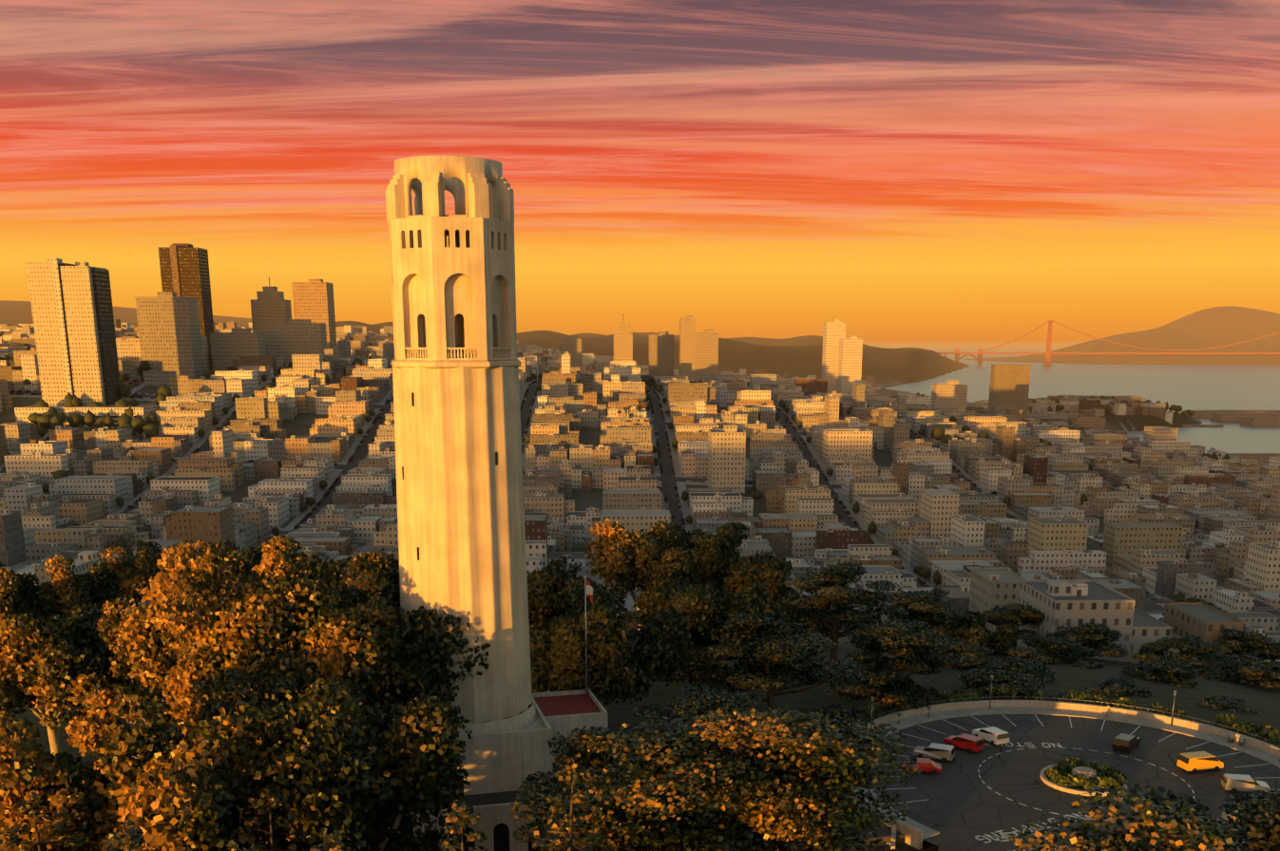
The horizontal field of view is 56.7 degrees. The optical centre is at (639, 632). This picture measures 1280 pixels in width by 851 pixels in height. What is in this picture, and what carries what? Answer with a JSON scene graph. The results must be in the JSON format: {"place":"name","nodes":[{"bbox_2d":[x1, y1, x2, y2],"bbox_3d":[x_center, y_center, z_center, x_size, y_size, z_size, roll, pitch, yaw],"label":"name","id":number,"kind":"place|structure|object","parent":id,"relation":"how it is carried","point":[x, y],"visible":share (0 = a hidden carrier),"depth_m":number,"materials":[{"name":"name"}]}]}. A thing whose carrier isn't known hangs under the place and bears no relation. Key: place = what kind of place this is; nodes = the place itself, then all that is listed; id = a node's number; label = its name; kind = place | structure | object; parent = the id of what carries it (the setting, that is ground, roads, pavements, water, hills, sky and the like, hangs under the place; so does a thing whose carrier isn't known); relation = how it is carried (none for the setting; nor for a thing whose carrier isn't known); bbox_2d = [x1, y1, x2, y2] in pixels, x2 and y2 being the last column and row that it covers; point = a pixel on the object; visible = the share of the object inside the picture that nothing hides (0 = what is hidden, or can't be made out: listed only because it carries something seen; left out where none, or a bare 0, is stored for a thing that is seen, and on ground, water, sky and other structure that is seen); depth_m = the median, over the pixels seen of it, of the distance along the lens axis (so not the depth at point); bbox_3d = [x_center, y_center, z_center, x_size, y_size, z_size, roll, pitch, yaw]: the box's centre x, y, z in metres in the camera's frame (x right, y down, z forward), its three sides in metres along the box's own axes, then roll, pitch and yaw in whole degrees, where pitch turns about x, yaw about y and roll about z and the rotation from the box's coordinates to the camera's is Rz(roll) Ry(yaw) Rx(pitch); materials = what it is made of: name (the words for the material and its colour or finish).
{"place":"outdoors","nodes":[
{"label":"outdoors","id":0,"kind":"place"},
{"bbox_2d":[385,171,521,369],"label":"tower trim","id":1,"kind":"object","parent":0,"point":[431,197],"visible":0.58,"depth_m":108.32,"materials":[{"name":"beige concrete"}]},
{"bbox_2d":[0,300,1279,850],"bbox_3d":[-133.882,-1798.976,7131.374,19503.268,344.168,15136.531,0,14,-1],"label":"ground terrain","id":2,"kind":"structure","parent":0,"point":[1216,329],"depth_m":897.58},
{"bbox_2d":[381,688,607,850],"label":"tower base","id":3,"kind":"object","parent":2,"relation":"on","point":[499,767],"depth_m":116.24,"materials":[{"name":"beige concrete"}]},
{"bbox_2d":[392,365,537,735],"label":"tower shaft","id":4,"kind":"object","parent":3,"relation":"on","point":[460,510],"visible":0.75,"depth_m":112.96,"materials":[{"name":"beige concrete"}]},
{"bbox_2d":[390,216,506,612],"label":"tower windows","id":5,"kind":"structure","parent":4,"relation":"in","point":[412,405],"depth_m":112.08,"materials":[{"name":"black glass"}]},
{"bbox_2d":[388,216,516,360],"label":"observation level","id":6,"kind":"object","parent":4,"relation":"on","point":[437,285],"visible":0.88,"depth_m":108.15,"materials":[{"name":"beige concrete"}]},
{"bbox_2d":[393,155,502,219],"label":"tower crown","id":7,"kind":"object","parent":6,"relation":"on","point":[454,170],"visible":0.44,"depth_m":106.63},
{"bbox_2d":[584,575,592,695],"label":"flagpole","id":8,"kind":"object","parent":3,"relation":"on","point":[588,588],"visible":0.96,"depth_m":130.51,"materials":[{"name":"white metal"}]},
{"bbox_2d":[0,518,1018,850],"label":"trees","id":9,"kind":"object","parent":2,"relation":"on","point":[331,633],"depth_m":107.11,"materials":[{"name":"green plant"}]},
{"bbox_2d":[14,243,1031,494],"bbox_3d":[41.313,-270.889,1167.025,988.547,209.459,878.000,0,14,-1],"label":"high-rise buildings","id":10,"kind":"structure","parent":2,"relation":"on","point":[73,325],"depth_m":997.26,"materials":[{"name":"beige concrete"}]},
{"bbox_2d":[1,368,1203,600],"bbox_3d":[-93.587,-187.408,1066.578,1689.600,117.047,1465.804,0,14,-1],"label":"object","id":11,"kind":"object","parent":2,"relation":"on","point":[334,483],"visible":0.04,"depth_m":836.06,"materials":[{"name":"grey asphalt"}]},
{"bbox_2d":[0,331,1270,602],"bbox_3d":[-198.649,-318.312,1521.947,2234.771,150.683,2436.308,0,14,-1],"label":"city trees","id":12,"kind":"object","parent":2,"relation":"on","point":[51,417],"visible":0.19,"depth_m":843.97,"materials":[{"name":"green plant"}]},
{"bbox_2d":[0,561,1279,850],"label":"cypress trees","id":13,"kind":"object","parent":2,"relation":"on","point":[703,752],"depth_m":84.99,"materials":[{"name":"green plant"}]},
{"bbox_2d":[0,319,1279,683],"bbox_3d":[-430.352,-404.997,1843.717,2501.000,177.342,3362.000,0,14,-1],"label":"city buildings","id":14,"kind":"structure","parent":2,"relation":"on","point":[920,504],"depth_m":747.82,"materials":[{"name":"beige concrete"}]},
{"bbox_2d":[725,700,1279,850],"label":"parking lot","id":15,"kind":"structure","parent":2,"relation":"on","point":[988,797],"depth_m":139.46,"materials":[{"name":"grey asphalt"}]},
{"bbox_2d":[853,675,1279,777],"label":"telescopes and signs","id":16,"kind":"object","parent":15,"relation":"on","point":[1241,741],"visible":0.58,"depth_m":153.86,"materials":[{"name":"silver metal"}]},
{"bbox_2d":[901,726,1270,824],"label":"parked cars","id":17,"kind":"object","parent":15,"relation":"on","point":[1194,763],"visible":0.83,"depth_m":140.72,"materials":[{"name":"multicoloured metal"}]},
{"bbox_2d":[807,685,1279,832],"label":"lot shrubs","id":18,"kind":"object","parent":2,"relation":"on","point":[1064,776],"visible":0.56,"depth_m":150.63,"materials":[{"name":"green plant"}]},
{"bbox_2d":[938,320,1279,365],"bbox_3d":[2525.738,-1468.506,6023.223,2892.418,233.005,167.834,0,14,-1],"label":"suspension bridge","id":19,"kind":"structure","parent":2,"relation":"on","point":[980,353],"depth_m":6026.28,"materials":[{"name":"brown metal"}]},
{"bbox_2d":[0,0,1279,342],"label":"sky","id":20,"kind":"structure","parent":0,"point":[891,170],"materials":[{"name":"orange"}]},
{"bbox_2d":[862,342,1279,466],"bbox_3d":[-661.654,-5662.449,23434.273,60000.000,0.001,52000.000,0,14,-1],"label":"bay water","id":21,"kind":"structure","parent":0,"point":[1221,387],"depth_m":3595.43,"materials":[{"name":"grey"}]},
{"bbox_2d":[1181,410,1279,463],"bbox_3d":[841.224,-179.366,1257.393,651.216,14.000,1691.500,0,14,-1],"label":"waterfront piers","id":22,"kind":"structure","parent":21,"relation":"on","point":[1260,418],"depth_m":1892.49,"materials":[{"name":"grey concrete"}]}
]}

